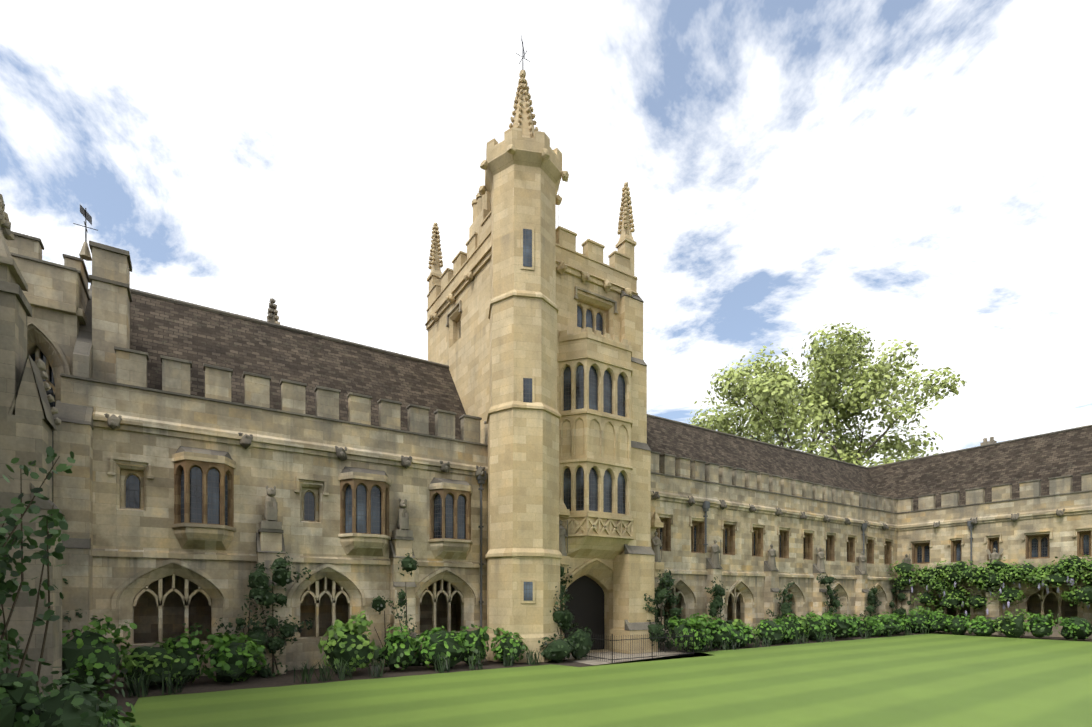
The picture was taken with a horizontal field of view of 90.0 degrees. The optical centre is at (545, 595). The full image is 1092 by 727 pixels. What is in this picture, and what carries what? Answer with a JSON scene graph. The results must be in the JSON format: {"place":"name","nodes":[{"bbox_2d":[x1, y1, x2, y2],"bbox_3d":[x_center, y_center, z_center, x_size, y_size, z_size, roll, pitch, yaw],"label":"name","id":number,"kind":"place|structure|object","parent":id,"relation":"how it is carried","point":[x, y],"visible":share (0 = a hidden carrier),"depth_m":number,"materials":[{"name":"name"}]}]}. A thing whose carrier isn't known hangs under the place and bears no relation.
{"place":"outdoors","nodes":[
{"label":"outdoors","id":0,"kind":"place"},
{"bbox_2d":[0,0,1091,466],"label":"sky","id":1,"kind":"structure","parent":0,"point":[917,171],"materials":[{"name":"white"}]},
{"bbox_2d":[97,631,1091,723],"bbox_3d":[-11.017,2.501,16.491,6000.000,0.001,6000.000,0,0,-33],"label":"soil","id":2,"kind":"structure","parent":0,"point":[203,684],"depth_m":16.91,"materials":[{"name":"brown soil"}]},
{"bbox_2d":[0,194,61,696],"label":"stone","id":3,"kind":"object","parent":2,"relation":"on","point":[26,427],"visible":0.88,"depth_m":11.66,"materials":[{"name":"beige stone"}]},
{"bbox_2d":[0,456,901,685],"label":"stem","id":4,"kind":"object","parent":2,"relation":"on","point":[45,632],"visible":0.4,"depth_m":4.76,"materials":[{"name":"brown plant"}]},
{"bbox_2d":[0,446,124,726],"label":"leaf","id":5,"kind":"object","parent":4,"relation":"attached to","point":[31,700],"visible":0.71,"depth_m":4.70,"materials":[{"name":"green plant"}]},
{"bbox_2d":[425,70,663,662],"bbox_3d":[0.024,-9.195,26.121,10.112,23.352,10.132,0,0,-33],"label":"stone","id":6,"kind":"object","parent":2,"relation":"on","point":[515,321],"visible":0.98,"depth_m":22.46,"materials":[{"name":"beige stone"}]},
{"bbox_2d":[0,556,1091,726],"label":"shrubs","id":7,"kind":"object","parent":2,"relation":"on","point":[71,714],"visible":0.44,"depth_m":19.08,"materials":[{"name":"green plant"}]},
{"bbox_2d":[63,551,929,696],"bbox_3d":[5.740,0.664,25.371,48.868,4.381,4.254,0,0,-33],"label":"leaf","id":8,"kind":"object","parent":7,"relation":"on","point":[341,675],"visible":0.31,"depth_m":18.85,"materials":[{"name":"green plant"}]},
{"bbox_2d":[115,555,1091,686],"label":"leaf","id":9,"kind":"object","parent":7,"relation":"on","point":[360,625],"visible":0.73,"depth_m":31.58,"materials":[{"name":"green plant"}]},
{"bbox_2d":[909,576,1089,615],"bbox_3d":[29.746,-0.144,32.717,1.211,3.105,16.225,0,0,-33],"label":"flower","id":10,"kind":"object","parent":7,"relation":"on","point":[1042,585],"visible":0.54,"depth_m":33.94,"materials":[{"name":"blue plant"}]},
{"bbox_2d":[5,235,1091,682],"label":"stone","id":11,"kind":"object","parent":2,"relation":"on","point":[151,571],"visible":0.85,"depth_m":18.93,"materials":[{"name":"beige stone"}]},
{"bbox_2d":[0,231,1091,646],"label":"trim","id":12,"kind":"structure","parent":11,"relation":"on","point":[74,413],"depth_m":19.38,"materials":[{"name":"beige stone"}]},
{"bbox_2d":[31,229,1088,600],"bbox_3d":[17.613,-6.769,26.280,62.313,13.900,29.019,0,0,7],"label":"glass","id":13,"kind":"object","parent":11,"relation":"on","point":[213,495],"visible":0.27,"depth_m":20.73,"materials":[{"name":"grey glass"}]},
{"bbox_2d":[130,293,1091,510],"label":"slate","id":14,"kind":"object","parent":11,"relation":"on","point":[199,338],"visible":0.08,"depth_m":23.87,"materials":[{"name":"stone"}]},
{"bbox_2d":[260,486,1003,573],"bbox_3d":[16.994,-2.506,15.370,41.705,2.072,32.191,0,0,-33],"label":"statue","id":15,"kind":"object","parent":11,"relation":"on","point":[270,514],"visible":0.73,"depth_m":22.49,"materials":[{"name":"grey stone"}]},
{"bbox_2d":[174,459,1091,564],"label":"windows","id":16,"kind":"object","parent":11,"relation":"on","point":[186,465],"visible":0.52,"depth_m":20.80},
{"bbox_2d":[477,471,974,626],"bbox_3d":[11.995,-1.395,30.696,34.318,7.150,4.106,0,0,-25],"label":"lead","id":17,"kind":"object","parent":11,"relation":"on","point":[705,505],"visible":0.83,"depth_m":21.74,"materials":[{"name":"grey metal"}]},
{"bbox_2d":[62,607,1091,726],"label":"leaf","id":18,"kind":"object","parent":2,"relation":"on","point":[220,642],"visible":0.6,"depth_m":18.18,"materials":[{"name":"green plant"}]},
{"bbox_2d":[125,634,1091,726],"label":"grass","id":19,"kind":"structure","parent":2,"relation":"on","point":[934,680],"depth_m":13.72,"materials":[{"name":"green plant"}]},
{"bbox_2d":[711,364,931,463],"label":"bark","id":20,"kind":"object","parent":2,"relation":"on","point":[835,449],"visible":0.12,"depth_m":56.40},
{"bbox_2d":[685,322,966,466],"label":"leaf","id":21,"kind":"object","parent":20,"relation":"on","point":[779,386],"visible":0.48,"depth_m":54.95,"materials":[{"name":"green plant"}]},
{"bbox_2d":[563,649,682,664],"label":"paving","id":22,"kind":"structure","parent":0,"point":[597,661],"depth_m":22.05,"materials":[{"name":"beige stone"}]},
{"bbox_2d":[73,35,693,662],"bbox_3d":[-3.958,-9.745,19.764,20.795,24.450,2.834,0,0,-16],"label":"iron","id":23,"kind":"object","parent":22,"relation":"on","point":[681,643],"visible":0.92,"depth_m":20.99,"materials":[{"name":"black metal"}]},
{"bbox_2d":[564,575,603,649],"bbox_3d":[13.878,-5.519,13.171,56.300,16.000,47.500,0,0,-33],"label":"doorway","id":24,"kind":"structure","parent":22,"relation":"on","point":[585,604],"depth_m":24.83,"materials":[{"name":"black"}]}
]}

